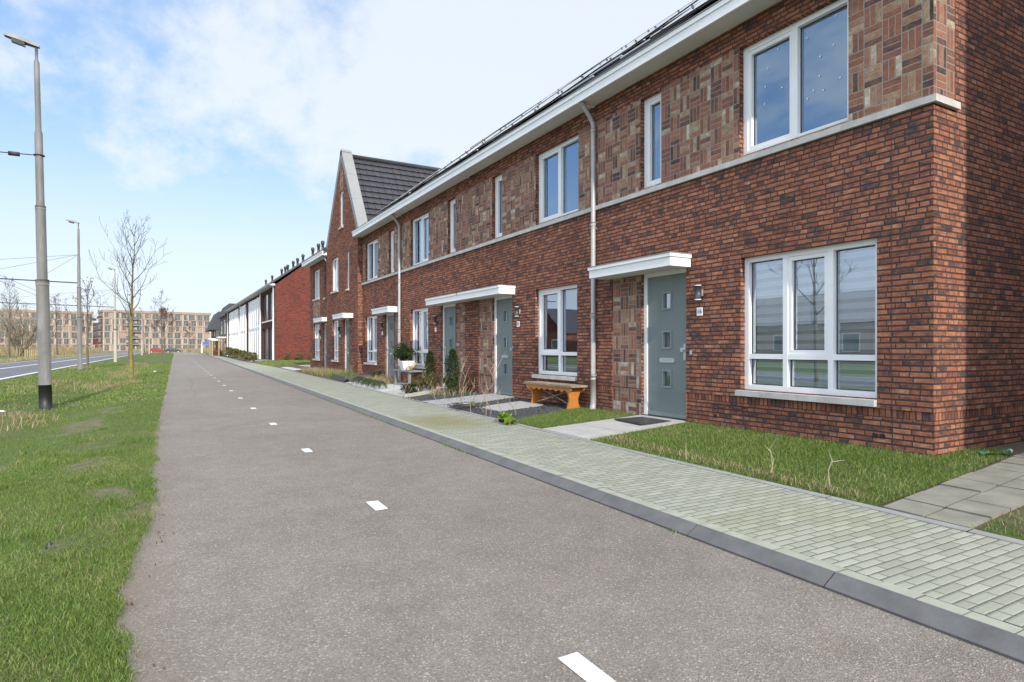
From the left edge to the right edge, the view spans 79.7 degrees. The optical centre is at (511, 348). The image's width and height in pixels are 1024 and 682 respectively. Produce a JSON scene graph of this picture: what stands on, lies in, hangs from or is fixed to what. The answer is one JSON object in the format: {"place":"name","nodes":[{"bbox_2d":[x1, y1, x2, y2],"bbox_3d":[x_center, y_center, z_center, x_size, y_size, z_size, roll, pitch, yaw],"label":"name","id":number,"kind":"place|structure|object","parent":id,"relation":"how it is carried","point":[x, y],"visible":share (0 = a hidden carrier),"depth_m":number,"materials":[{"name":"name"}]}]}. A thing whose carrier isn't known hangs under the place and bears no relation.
{"place":"outdoors","nodes":[
{"label":"outdoors","id":0,"kind":"place"},
{"bbox_2d":[0,352,113,362],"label":"dry grass","id":1,"kind":"structure","parent":0,"point":[23,359],"depth_m":72.38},
{"bbox_2d":[0,351,127,362],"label":"grass bank","id":2,"kind":"structure","parent":0,"point":[11,357],"depth_m":89.66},
{"bbox_2d":[0,276,31,358],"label":"bare tree","id":3,"kind":"object","parent":2,"relation":"on","point":[9,313],"visible":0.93,"depth_m":68.28,"materials":[{"name":"brown plant"}]},
{"bbox_2d":[0,300,54,354],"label":"bare shrub","id":4,"kind":"object","parent":2,"relation":"on","point":[17,334],"visible":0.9,"depth_m":100.69,"materials":[{"name":"brown plant"}]},
{"bbox_2d":[0,344,106,356],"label":"reeds","id":5,"kind":"object","parent":2,"relation":"on","point":[66,350],"visible":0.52,"depth_m":103.77,"materials":[{"name":"beige plant"}]},
{"bbox_2d":[50,293,67,354],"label":"bare tree","id":6,"kind":"object","parent":2,"relation":"on","point":[56,329],"visible":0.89,"depth_m":95.37,"materials":[{"name":"brown plant"}]},
{"bbox_2d":[0,352,140,378],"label":"road","id":7,"kind":"structure","parent":0,"point":[7,371],"depth_m":44.93,"materials":[{"name":"grey asphalt"}]},
{"bbox_2d":[0,352,146,379],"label":"road kerb","id":8,"kind":"structure","parent":7,"relation":"on","point":[58,368],"depth_m":33.85,"materials":[{"name":"grey concrete"}]},
{"bbox_2d":[0,362,149,430],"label":"dry grass","id":9,"kind":"structure","parent":0,"point":[62,384],"depth_m":20.23,"materials":[{"name":"plant"}]},
{"bbox_2d":[0,362,171,410],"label":"grass","id":10,"kind":"structure","parent":0,"point":[146,370],"depth_m":20.89,"materials":[{"name":"green plant"}]},
{"bbox_2d":[0,353,173,681],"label":"verge","id":11,"kind":"structure","parent":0,"point":[150,358],"depth_m":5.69,"materials":[{"name":"green plant"}]},
{"bbox_2d":[4,32,52,409],"bbox_3d":[-10.899,-2.740,13.827,0.868,8.524,0.258,0,0,-29],"label":"lamp post","id":12,"kind":"object","parent":11,"relation":"on","point":[42,283],"visible":0.94,"depth_m":13.86,"materials":[{"name":"galvanised metal"},{"name":"grey painted metal"},{"name":"black plastic"}]},
{"bbox_2d":[0,151,34,156],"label":"overhead wire","id":13,"kind":"object","parent":12,"relation":"attached to","point":[12,153],"visible":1,"depth_m":13.68,"materials":[{"name":"grey metal"}]},
{"bbox_2d":[66,219,82,369],"bbox_3d":[-24.541,-2.940,34.375,0.764,8.523,0.258,0,0,-29],"label":"lamp post","id":14,"kind":"object","parent":11,"relation":"on","point":[79,343],"visible":0.98,"depth_m":34.41,"materials":[{"name":"grey metal"}]},
{"bbox_2d":[0,278,76,282],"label":"overhead wire","id":15,"kind":"object","parent":14,"relation":"attached to","point":[34,280],"visible":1,"depth_m":33.38,"materials":[{"name":"grey metal"}]},
{"bbox_2d":[63,277,112,366],"bbox_3d":[-26.153,-1.624,37.504,1.662,5.811,2.711,0,0,34],"label":"bare tree","id":16,"kind":"object","parent":11,"relation":"on","point":[87,350],"visible":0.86,"depth_m":37.55,"materials":[{"name":"brown plant"}]},
{"bbox_2d":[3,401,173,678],"bbox_3d":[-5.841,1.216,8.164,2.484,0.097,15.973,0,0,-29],"label":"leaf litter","id":17,"kind":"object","parent":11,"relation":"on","point":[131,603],"visible":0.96,"depth_m":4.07,"materials":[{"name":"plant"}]},
{"bbox_2d":[107,267,116,361],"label":"lamp post","id":18,"kind":"object","parent":11,"relation":"on","point":[115,344],"visible":0.89,"depth_m":54.58,"materials":[{"name":"grey metal"}]},
{"bbox_2d":[89,212,170,382],"bbox_3d":[-14.951,-1.902,23.777,3.612,6.646,2.419,0,0,37],"label":"bare tree","id":19,"kind":"object","parent":11,"relation":"on","point":[131,370],"visible":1,"depth_m":23.46,"materials":[{"name":"brown plant"}]},
{"bbox_2d":[122,306,137,361],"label":"bare tree","id":20,"kind":"object","parent":11,"relation":"on","point":[128,330],"visible":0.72,"depth_m":55.98,"materials":[{"name":"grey plant"}]},
{"bbox_2d":[139,291,173,363],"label":"bare tree","id":21,"kind":"object","parent":11,"relation":"on","point":[161,324],"visible":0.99,"depth_m":50.31,"materials":[{"name":"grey plant"}]},
{"bbox_2d":[142,307,176,354],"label":"bare tree","id":22,"kind":"object","parent":11,"relation":"on","point":[163,310],"visible":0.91,"depth_m":111.22,"materials":[{"name":"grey plant"}]},
{"bbox_2d":[93,323,97,348],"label":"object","id":23,"kind":"structure","parent":0,"point":[95,334],"depth_m":349.07,"materials":[{"name":"white paint"}]},
{"bbox_2d":[309,366,349,376],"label":"dry grass","id":24,"kind":"structure","parent":0,"point":[326,370],"depth_m":26.42,"materials":[{"name":"beige plant"}]},
{"bbox_2d":[330,371,358,377],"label":"dry grass","id":25,"kind":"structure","parent":0,"point":[347,374],"depth_m":24.09,"materials":[{"name":"green plant"}]},
{"bbox_2d":[0,0,692,337],"label":"sky","id":26,"kind":"structure","parent":0,"point":[226,125],"materials":[{"name":"blue"}]},
{"bbox_2d":[363,374,398,384],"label":"dry grass","id":27,"kind":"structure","parent":0,"point":[386,379],"depth_m":19.64,"materials":[{"name":"beige plant"}]},
{"bbox_2d":[382,386,445,395],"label":"garden path","id":28,"kind":"structure","parent":0,"point":[398,392],"depth_m":16.45,"materials":[{"name":"grey concrete"}]},
{"bbox_2d":[400,382,418,393],"bbox_3d":[-2.601,1.024,15.500,0.445,0.358,0.628,0,0,-29],"label":"shrub","id":29,"kind":"object","parent":28,"relation":"on","point":[412,386],"visible":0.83,"depth_m":15.42,"materials":[{"name":"green plant"}]},
{"bbox_2d":[412,370,428,391],"bbox_3d":[-2.356,0.867,15.880,0.517,0.625,0.473,0,0,-29],"label":"shrub","id":30,"kind":"object","parent":28,"relation":"on","point":[421,382],"visible":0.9,"depth_m":15.83,"materials":[{"name":"green plant"}]},
{"bbox_2d":[428,383,471,395],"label":"dry grass","id":31,"kind":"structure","parent":0,"point":[441,390],"depth_m":15.00,"materials":[{"name":"beige plant"}]},
{"bbox_2d":[422,393,511,406],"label":"garden path","id":32,"kind":"structure","parent":0,"point":[468,398],"depth_m":13.51,"materials":[{"name":"grey concrete"}]},
{"bbox_2d":[479,401,543,411],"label":"garden path","id":33,"kind":"structure","parent":0,"point":[508,406],"depth_m":11.86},
{"bbox_2d":[114,352,1023,681],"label":"cycle path","id":34,"kind":"structure","parent":0,"point":[276,554],"depth_m":3.31,"materials":[{"name":"grey asphalt"}]},
{"bbox_2d":[366,501,387,509],"bbox_3d":[-1.084,1.258,4.915,0.108,0.001,0.305,0,0,-29],"label":"road marking","id":35,"kind":"object","parent":34,"relation":"on","point":[376,505],"visible":1,"depth_m":4.91,"materials":[{"name":"white paint"}]},
{"bbox_2d":[293,387,680,533],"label":"weeds","id":36,"kind":"object","parent":34,"relation":"on","point":[440,444],"visible":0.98,"depth_m":9.37,"materials":[{"name":"green plant"}]},
{"bbox_2d":[558,652,615,681],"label":"road marking","id":37,"kind":"object","parent":34,"relation":"on","point":[584,668],"visible":1,"depth_m":2.41,"materials":[{"name":"white paint"}]},
{"bbox_2d":[206,354,1023,663],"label":"kerb","id":38,"kind":"structure","parent":34,"relation":"on","point":[978,634],"depth_m":3.50,"materials":[{"name":"concrete"}]},
{"bbox_2d":[514,406,637,428],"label":"grass","id":39,"kind":"structure","parent":0,"point":[578,414],"depth_m":10.01,"materials":[{"name":"green plant"}]},
{"bbox_2d":[202,353,1023,636],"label":"pavement","id":40,"kind":"structure","parent":0,"point":[919,560],"depth_m":4.36,"materials":[{"name":"grey brick"}]},
{"bbox_2d":[245,361,1023,545],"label":"pavement edge","id":41,"kind":"object","parent":40,"relation":"on","point":[965,529],"visible":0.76,"depth_m":5.15,"materials":[{"name":"grey concrete"}]},
{"bbox_2d":[542,415,685,439],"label":"garden path","id":42,"kind":"structure","parent":0,"point":[596,429],"depth_m":8.85,"materials":[{"name":"grey concrete"}]},
{"bbox_2d":[614,417,669,424],"bbox_3d":[1.981,1.096,9.343,0.680,0.018,0.720,0,0,-29],"label":"doormat","id":43,"kind":"object","parent":42,"relation":"on","point":[641,420],"visible":1,"depth_m":9.25,"materials":[{"name":"rubber"}]},
{"bbox_2d":[205,352,1023,628],"bbox_3d":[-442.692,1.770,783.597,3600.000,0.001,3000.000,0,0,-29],"label":"ground","id":44,"kind":"structure","parent":0,"point":[753,537],"depth_m":4.83,"materials":[{"name":"grey"}]},
{"bbox_2d":[0,309,96,349],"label":"apartment building","id":45,"kind":"structure","parent":44,"relation":"on","point":[65,337],"depth_m":296.73,"materials":[{"name":"beige brick"}]},
{"bbox_2d":[97,309,210,350],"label":"apartment building","id":46,"kind":"structure","parent":44,"relation":"on","point":[199,322],"depth_m":289.77,"materials":[{"name":"beige brick"}]},
{"bbox_2d":[133,347,208,352],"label":"reeds","id":47,"kind":"object","parent":44,"relation":"on","point":[204,350],"visible":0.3,"depth_m":207.30,"materials":[{"name":"beige plant"}]},
{"bbox_2d":[205,311,220,354],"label":"brick house","id":48,"kind":"structure","parent":44,"relation":"on","point":[213,327],"depth_m":110.32,"materials":[{"name":"white paint"}]},
{"bbox_2d":[216,355,1023,531],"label":"garden soil","id":49,"kind":"structure","parent":0,"point":[1017,448],"depth_m":5.92,"materials":[{"name":"brown soil"}]},
{"bbox_2d":[216,303,234,355],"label":"brick house","id":50,"kind":"structure","parent":49,"relation":"on","point":[222,339],"depth_m":97.94,"materials":[{"name":"white paint"}]},
{"bbox_2d":[225,269,287,357],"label":"townhouse","id":51,"kind":"structure","parent":49,"relation":"on","point":[233,326],"depth_m":85.58,"materials":[{"name":"white brick"}]},
{"bbox_2d":[229,308,238,348],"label":"bay window","id":52,"kind":"structure","parent":51,"relation":"in","point":[233,316],"depth_m":84.25,"materials":[{"name":"white paint"}]},
{"bbox_2d":[236,261,299,351],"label":"townhouse","id":53,"kind":"structure","parent":49,"relation":"on","point":[243,304],"depth_m":74.01,"materials":[{"name":"white brick"}]},
{"bbox_2d":[240,304,246,350],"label":"bay window","id":54,"kind":"structure","parent":53,"relation":"in","point":[243,310],"depth_m":74.01,"materials":[{"name":"white paint"}]},
{"bbox_2d":[244,247,316,358],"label":"townhouse","id":55,"kind":"structure","parent":49,"relation":"on","point":[254,299],"depth_m":64.71,"materials":[{"name":"white brick"}]},
{"bbox_2d":[249,297,258,358],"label":"bay window","id":56,"kind":"structure","parent":55,"relation":"in","point":[253,305],"depth_m":65.34,"materials":[{"name":"white paint"}]},
{"bbox_2d":[257,241,324,359],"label":"townhouse","id":57,"kind":"structure","parent":49,"relation":"on","point":[285,315],"depth_m":54.62,"materials":[{"name":"brown brick"}]},
{"bbox_2d":[263,328,271,359],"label":"window","id":58,"kind":"structure","parent":57,"relation":"in","point":[267,333],"depth_m":58.33,"materials":[{"name":"black glass"}]},
{"bbox_2d":[263,292,271,321],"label":"window","id":59,"kind":"structure","parent":57,"relation":"in","point":[267,299],"depth_m":58.33,"materials":[{"name":"glass"}]},
{"bbox_2d":[301,247,326,368],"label":"terraced house","id":60,"kind":"structure","parent":49,"relation":"on","point":[316,263],"depth_m":31.08,"materials":[{"name":"red brick"}]},
{"bbox_2d":[312,324,319,360],"bbox_3d":[-9.990,-0.307,31.540,0.248,1.845,1.548,0,0,-29],"label":"window","id":61,"kind":"structure","parent":60,"relation":"in","point":[317,327],"depth_m":31.98,"materials":[{"name":"white glass"}]},
{"bbox_2d":[312,269,319,300],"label":"window","id":62,"kind":"structure","parent":60,"relation":"in","point":[317,273],"depth_m":31.98,"materials":[{"name":"glass"}]},
{"bbox_2d":[324,323,326,367],"bbox_3d":[-9.000,-0.040,29.831,0.130,2.360,0.700,0,0,-29],"label":"door","id":63,"kind":"structure","parent":60,"relation":"in","point":[325,348],"depth_m":29.96,"materials":[{"name":"grey paint"}]},
{"bbox_2d":[333,373,372,381],"bbox_3d":[-5.865,1.095,22.790,1.171,0.230,2.606,0,0,-26],"label":"planter bed","id":64,"kind":"object","parent":49,"relation":"on","point":[342,378],"visible":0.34,"depth_m":22.03,"materials":[{"name":"grey stone"}]},
{"bbox_2d":[352,382,403,391],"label":"pebbles","id":65,"kind":"object","parent":49,"relation":"on","point":[389,387],"visible":0.36,"depth_m":18.15,"materials":[{"name":"white gravel"}]},
{"bbox_2d":[370,380,387,388],"bbox_3d":[-3.805,1.046,17.593,0.518,0.307,0.632,0,0,-29],"label":"lavender tuft","id":66,"kind":"object","parent":65,"relation":"on","point":[378,382],"visible":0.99,"depth_m":17.55,"materials":[{"name":"green plant"}]},
{"bbox_2d":[392,369,425,384],"bbox_3d":[-3.079,0.900,18.360,0.540,0.500,1.500,0,0,-29],"label":"garden table","id":67,"kind":"object","parent":65,"relation":"on","point":[408,375],"visible":0.53,"depth_m":18.15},
{"bbox_2d":[390,342,418,369],"bbox_3d":[-3.189,0.203,18.578,0.843,0.889,0.780,0,0,-29],"label":"potted shrub","id":68,"kind":"object","parent":67,"relation":"on","point":[405,355],"visible":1,"depth_m":18.49,"materials":[{"name":"green plant"}]},
{"bbox_2d":[326,149,439,373],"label":"gabled house","id":69,"kind":"structure","parent":49,"relation":"on","point":[366,189],"depth_m":26.06,"materials":[{"name":"red brick"}]},
{"bbox_2d":[330,257,337,293],"bbox_3d":[-7.828,-3.248,27.305,0.225,1.565,1.248,0,0,-29],"label":"window","id":70,"kind":"structure","parent":69,"relation":"in","point":[335,261],"depth_m":27.72,"materials":[{"name":"glass"}]},
{"bbox_2d":[331,320,337,361],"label":"window","id":71,"kind":"structure","parent":69,"relation":"in","point":[335,322],"depth_m":27.65,"materials":[{"name":"white paint"}]},
{"bbox_2d":[338,191,342,229],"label":"window","id":72,"kind":"structure","parent":69,"relation":"in","point":[341,227],"depth_m":26.44,"materials":[{"name":"white paint"}]},
{"bbox_2d":[345,319,348,371],"bbox_3d":[-6.816,-0.055,25.581,0.130,2.390,0.850,0,0,-29],"label":"door","id":73,"kind":"structure","parent":69,"relation":"in","point":[346,320],"depth_m":25.75,"materials":[{"name":"grey paint"}]},
{"bbox_2d":[404,387,454,397],"bbox_3d":[-2.062,1.126,15.553,0.055,0.208,2.016,0,0,32],"label":"bed edging","id":74,"kind":"object","parent":49,"relation":"on","point":[416,394],"visible":0.24,"depth_m":15.11,"materials":[{"name":"concrete"}]},
{"bbox_2d":[423,351,437,389],"bbox_3d":[-2.207,0.605,16.507,0.449,1.131,0.449,0,0,-29],"label":"conifer","id":75,"kind":"object","parent":49,"relation":"on","point":[431,362],"visible":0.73,"depth_m":16.45,"materials":[{"name":"green plant"}]},
{"bbox_2d":[424,372,439,389],"bbox_3d":[-2.029,0.880,15.720,0.427,0.567,0.350,0,0,21],"label":"shrub","id":76,"kind":"object","parent":49,"relation":"on","point":[435,380],"visible":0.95,"depth_m":15.68,"materials":[{"name":"green plant"}]},
{"bbox_2d":[352,112,523,378],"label":"terraced house","id":77,"kind":"structure","parent":49,"relation":"on","point":[378,233],"depth_m":22.01,"materials":[{"name":"red brick"}]},
{"bbox_2d":[363,315,376,364],"bbox_3d":[-5.290,-0.307,23.220,0.248,1.845,1.558,0,0,-29],"label":"window","id":78,"kind":"structure","parent":77,"relation":"in","point":[371,320],"depth_m":23.48,"materials":[{"name":"glass"}]},
{"bbox_2d":[368,239,376,280],"bbox_3d":[-5.186,-3.325,23.177,0.110,1.470,1.540,0,0,-29],"label":"window","id":79,"kind":"structure","parent":77,"relation":"in","point":[372,246],"depth_m":23.48,"materials":[{"name":"white paint"}]},
{"bbox_2d":[387,313,393,378],"bbox_3d":[-4.160,-0.040,21.264,0.130,2.360,0.980,0,0,-29],"label":"door","id":80,"kind":"structure","parent":77,"relation":"in","point":[390,317],"depth_m":21.36,"materials":[{"name":"grey paint"}]},
{"bbox_2d":[391,230,393,272],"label":"window","id":81,"kind":"structure","parent":77,"relation":"in","point":[392,232],"depth_m":21.25,"materials":[{"name":"white paint"}]},
{"bbox_2d":[439,401,485,410],"bbox_3d":[-0.901,1.149,12.119,0.877,0.236,1.392,0,0,-20],"label":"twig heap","id":82,"kind":"object","parent":49,"relation":"on","point":[461,406],"visible":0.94,"depth_m":11.83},
{"bbox_2d":[402,391,566,418],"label":"gravel","id":83,"kind":"structure","parent":49,"relation":"on","point":[518,413],"depth_m":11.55,"materials":[{"name":"grey gravel"}]},
{"bbox_2d":[444,348,461,393],"bbox_3d":[-1.447,0.572,14.975,0.454,1.196,0.484,0,0,11],"label":"conifer","id":84,"kind":"object","parent":83,"relation":"on","point":[452,361],"visible":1,"depth_m":14.92,"materials":[{"name":"green plant"}]},
{"bbox_2d":[458,370,473,389],"bbox_3d":[-1.174,0.833,15.530,0.457,0.600,0.568,0,0,-29],"label":"shrub","id":85,"kind":"object","parent":83,"relation":"on","point":[468,385],"visible":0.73,"depth_m":15.45,"materials":[{"name":"brown plant"}]},
{"bbox_2d":[498,412,516,424],"bbox_3d":[-0.034,1.104,9.587,0.313,0.233,0.377,0,0,-29],"label":"leafy plant","id":86,"kind":"object","parent":83,"relation":"on","point":[507,418],"visible":0.88,"depth_m":9.53,"materials":[{"name":"green plant"}]},
{"bbox_2d":[524,381,587,408],"bbox_3d":[0.803,0.894,11.732,0.360,0.452,1.680,0,0,-29],"label":"garden bench","id":87,"kind":"object","parent":83,"relation":"on","point":[572,391],"visible":0.98,"depth_m":11.46,"materials":[{"name":"orange paint"}]},
{"bbox_2d":[388,54,612,390],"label":"terraced house","id":88,"kind":"structure","parent":49,"relation":"on","point":[433,261],"depth_m":17.54,"materials":[{"name":"red brick"}]},
{"bbox_2d":[413,307,427,368],"bbox_3d":[-2.803,-0.307,18.819,0.248,1.845,1.568,0,0,-29],"label":"window","id":89,"kind":"structure","parent":88,"relation":"in","point":[420,316],"depth_m":18.88,"materials":[{"name":"white paint"}]},
{"bbox_2d":[413,213,427,265],"bbox_3d":[-2.717,-3.325,18.806,0.110,1.470,1.520,0,0,-29],"label":"window","id":90,"kind":"structure","parent":88,"relation":"in","point":[420,225],"depth_m":19.06,"materials":[{"name":"white paint"}]},
{"bbox_2d":[442,303,455,386],"bbox_3d":[-1.674,-0.040,16.863,0.130,2.360,0.990,0,0,-29],"label":"door","id":91,"kind":"structure","parent":88,"relation":"in","point":[449,311],"depth_m":16.98,"materials":[{"name":"grey paint"}]},
{"bbox_2d":[450,199,454,252],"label":"window","id":92,"kind":"structure","parent":88,"relation":"in","point":[452,203],"depth_m":16.81,"materials":[{"name":"white paint"}]},
{"bbox_2d":[453,0,697,407],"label":"terraced house","id":93,"kind":"structure","parent":49,"relation":"on","point":[527,295],"depth_m":13.13,"materials":[{"name":"red brick"}]},
{"bbox_2d":[495,175,501,237],"bbox_3d":[-0.230,-3.325,14.405,0.110,1.470,0.490,0,0,-29],"label":"window","id":94,"kind":"structure","parent":93,"relation":"in","point":[498,180],"depth_m":14.51,"materials":[{"name":"white paint"}]},
{"bbox_2d":[494,295,511,395],"bbox_3d":[-0.152,-0.040,14.168,0.130,2.360,0.960,0,0,-29],"label":"door","id":95,"kind":"structure","parent":93,"relation":"in","point":[503,304],"depth_m":14.22,"materials":[{"name":"grey paint"}]},
{"bbox_2d":[532,284,576,380],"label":"window","id":96,"kind":"structure","parent":93,"relation":"in","point":[557,305],"depth_m":12.98,"materials":[{"name":"white paint"}]},
{"bbox_2d":[539,135,577,222],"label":"window","id":97,"kind":"structure","parent":93,"relation":"in","point":[558,166],"depth_m":12.97,"materials":[{"name":"white paint"}]},
{"bbox_2d":[575,0,1023,456],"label":"terraced house","id":98,"kind":"structure","parent":49,"relation":"on","point":[807,218],"depth_m":7.48,"materials":[{"name":"red brick"}]},
{"bbox_2d":[644,92,660,187],"bbox_3d":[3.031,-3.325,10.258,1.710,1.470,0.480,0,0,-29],"label":"window","id":99,"kind":"structure","parent":98,"relation":"in","point":[652,106],"depth_m":10.00,"materials":[{"name":"white paint"}]},
{"bbox_2d":[642,268,685,420],"bbox_3d":[2.428,-0.040,9.601,0.130,2.360,0.990,0,0,-29],"label":"door","id":100,"kind":"structure","parent":98,"relation":"in","point":[664,291],"depth_m":9.63,"materials":[{"name":"grey paint"}]},
{"bbox_2d":[744,0,847,154],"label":"window","id":101,"kind":"structure","parent":98,"relation":"in","point":[796,77],"depth_m":8.44,"materials":[{"name":"white paint"}]},
{"bbox_2d":[735,238,876,406],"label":"window","id":102,"kind":"structure","parent":98,"relation":"in","point":[811,313],"depth_m":7.51,"materials":[{"name":"white paint"}]},
{"bbox_2d":[590,421,1009,505],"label":"lawn","id":103,"kind":"structure","parent":0,"point":[832,472],"depth_m":6.05,"materials":[{"name":"plant"}]},
{"bbox_2d":[883,453,1023,527],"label":"garden path","id":104,"kind":"structure","parent":0,"point":[981,496],"depth_m":4.69,"materials":[{"name":"grey concrete"}]},
{"bbox_2d":[970,506,1023,536],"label":"grass","id":105,"kind":"structure","parent":0,"point":[1002,521],"depth_m":4.05,"materials":[{"name":"green plant"}]},
{"bbox_2d":[978,521,1023,540],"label":"lawn","id":106,"kind":"structure","parent":0,"point":[1007,534],"depth_m":3.96,"materials":[{"name":"plant"}]},
{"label":"lawn","id":107,"kind":"structure","parent":0,"visible":0},
{"bbox_2d":[253,359,309,365],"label":"grass","id":108,"kind":"structure","parent":107,"relation":"on","point":[286,362],"depth_m":45.17,"materials":[{"name":"green plant"}]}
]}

